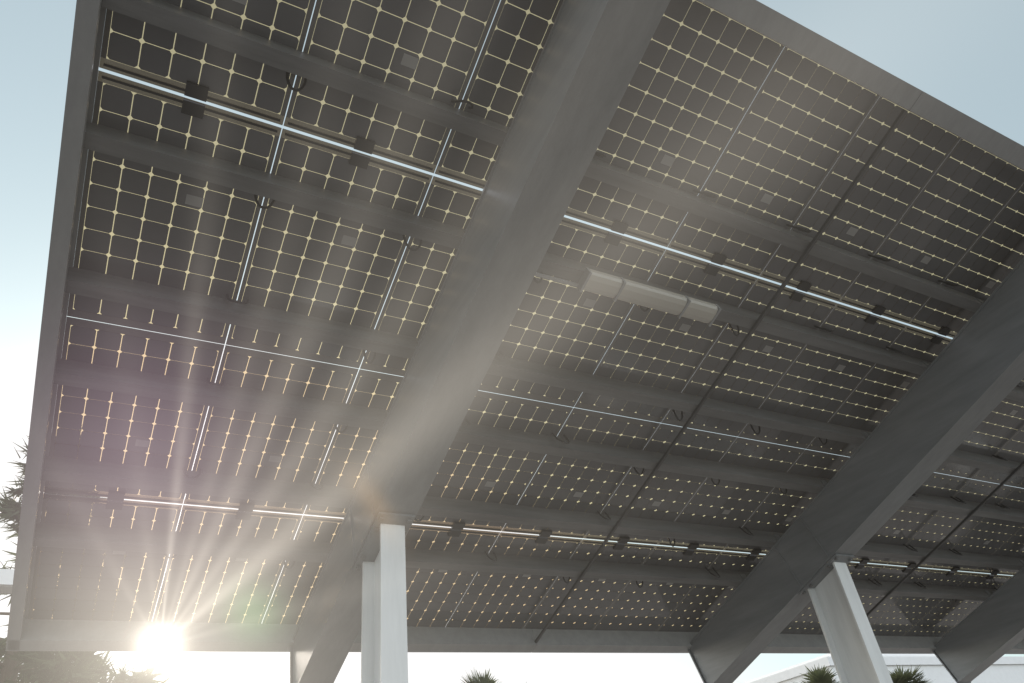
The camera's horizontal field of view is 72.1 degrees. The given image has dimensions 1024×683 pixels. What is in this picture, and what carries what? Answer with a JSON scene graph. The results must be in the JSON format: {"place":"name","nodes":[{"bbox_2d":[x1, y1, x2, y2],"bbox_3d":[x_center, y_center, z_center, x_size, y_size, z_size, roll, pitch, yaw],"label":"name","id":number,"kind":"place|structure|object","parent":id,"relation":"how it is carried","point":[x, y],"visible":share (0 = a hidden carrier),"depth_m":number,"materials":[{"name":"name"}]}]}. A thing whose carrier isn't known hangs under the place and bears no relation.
{"place":"outdoors","nodes":[
{"label":"outdoors","id":0,"kind":"place"},
{"bbox_2d":[0,569,13,593],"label":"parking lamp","id":1,"kind":"object","parent":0,"point":[6,580],"depth_m":9.69,"materials":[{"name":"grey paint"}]},
{"bbox_2d":[0,424,172,682],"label":"tree","id":2,"kind":"object","parent":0,"point":[86,667],"depth_m":12.87,"materials":[{"name":"green plant"}]},
{"bbox_2d":[460,669,499,682],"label":"palm","id":3,"kind":"object","parent":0,"point":[481,679],"visible":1,"depth_m":22.70,"materials":[{"name":"green plant"}]},
{"bbox_2d":[0,0,1023,682],"label":"sky","id":4,"kind":"structure","parent":0,"point":[968,55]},
{"bbox_2d":[744,654,1023,682],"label":"building","id":5,"kind":"structure","parent":0,"point":[1000,670],"depth_m":41.74,"materials":[{"name":"white paint"}]},
{"label":"ground","id":6,"kind":"structure","parent":0,"visible":0},
{"bbox_2d":[361,524,892,682],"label":"columns","id":7,"kind":"structure","parent":6,"relation":"on","point":[852,645],"depth_m":5.65,"materials":[{"name":"metal"}]},
{"bbox_2d":[290,0,1023,682],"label":"beams","id":8,"kind":"structure","parent":7,"relation":"on","point":[970,378],"depth_m":5.86,"materials":[{"name":"metal"}]},
{"bbox_2d":[6,0,1023,653],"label":"fascia channels","id":9,"kind":"object","parent":8,"relation":"attached to","point":[24,634],"visible":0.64,"depth_m":5.51,"materials":[{"name":"grey metal"}]},
{"bbox_2d":[33,0,1023,600],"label":"purlins","id":10,"kind":"object","parent":8,"relation":"attached to","point":[189,164],"visible":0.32,"depth_m":5.79,"materials":[{"name":"grey metal"}]},
{"bbox_2d":[28,0,1023,636],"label":"solar panels","id":11,"kind":"object","parent":10,"relation":"on","point":[658,606],"visible":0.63,"depth_m":5.73,"materials":[{"name":"black glass"}]},
{"bbox_2d":[46,63,1014,579],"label":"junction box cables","id":12,"kind":"object","parent":10,"relation":"attached to","point":[114,501],"visible":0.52,"depth_m":5.84,"materials":[{"name":"black plastic"}]},
{"bbox_2d":[164,72,1021,601],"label":"cable loops","id":13,"kind":"object","parent":10,"relation":"attached to","point":[600,154],"visible":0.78,"depth_m":6.14,"materials":[{"name":"black plastic"}]},
{"bbox_2d":[535,267,721,326],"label":"fixture clips","id":14,"kind":"object","parent":10,"relation":"attached to","point":[580,285],"visible":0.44,"depth_m":5.41,"materials":[{"name":"grey metal"}]},
{"bbox_2d":[583,269,717,322],"bbox_3d":[1.123,-0.351,5.682,1.280,0.112,0.175,12,-41,-25],"label":"light fixture","id":15,"kind":"object","parent":14,"relation":"attached to","point":[633,292],"visible":1,"depth_m":5.63,"materials":[{"name":"grey plastic"}]},
{"bbox_2d":[535,109,1023,642],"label":"sag rods","id":16,"kind":"object","parent":10,"relation":"attached to","point":[785,283],"visible":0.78,"depth_m":6.65,"materials":[{"name":"grey metal"}]},
{"bbox_2d":[356,517,852,594],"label":"connection plates","id":17,"kind":"object","parent":8,"relation":"attached to","point":[376,530],"visible":0.63,"depth_m":5.73,"materials":[{"name":"grey metal"}]},
{"bbox_2d":[792,665,840,682],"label":"palm","id":18,"kind":"object","parent":6,"relation":"on","point":[819,675],"visible":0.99,"depth_m":26.74,"materials":[{"name":"green plant"}]},
{"bbox_2d":[889,665,931,682],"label":"palm","id":19,"kind":"object","parent":6,"relation":"on","point":[898,676],"visible":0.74,"depth_m":27.00,"materials":[{"name":"green plant"}]}
]}

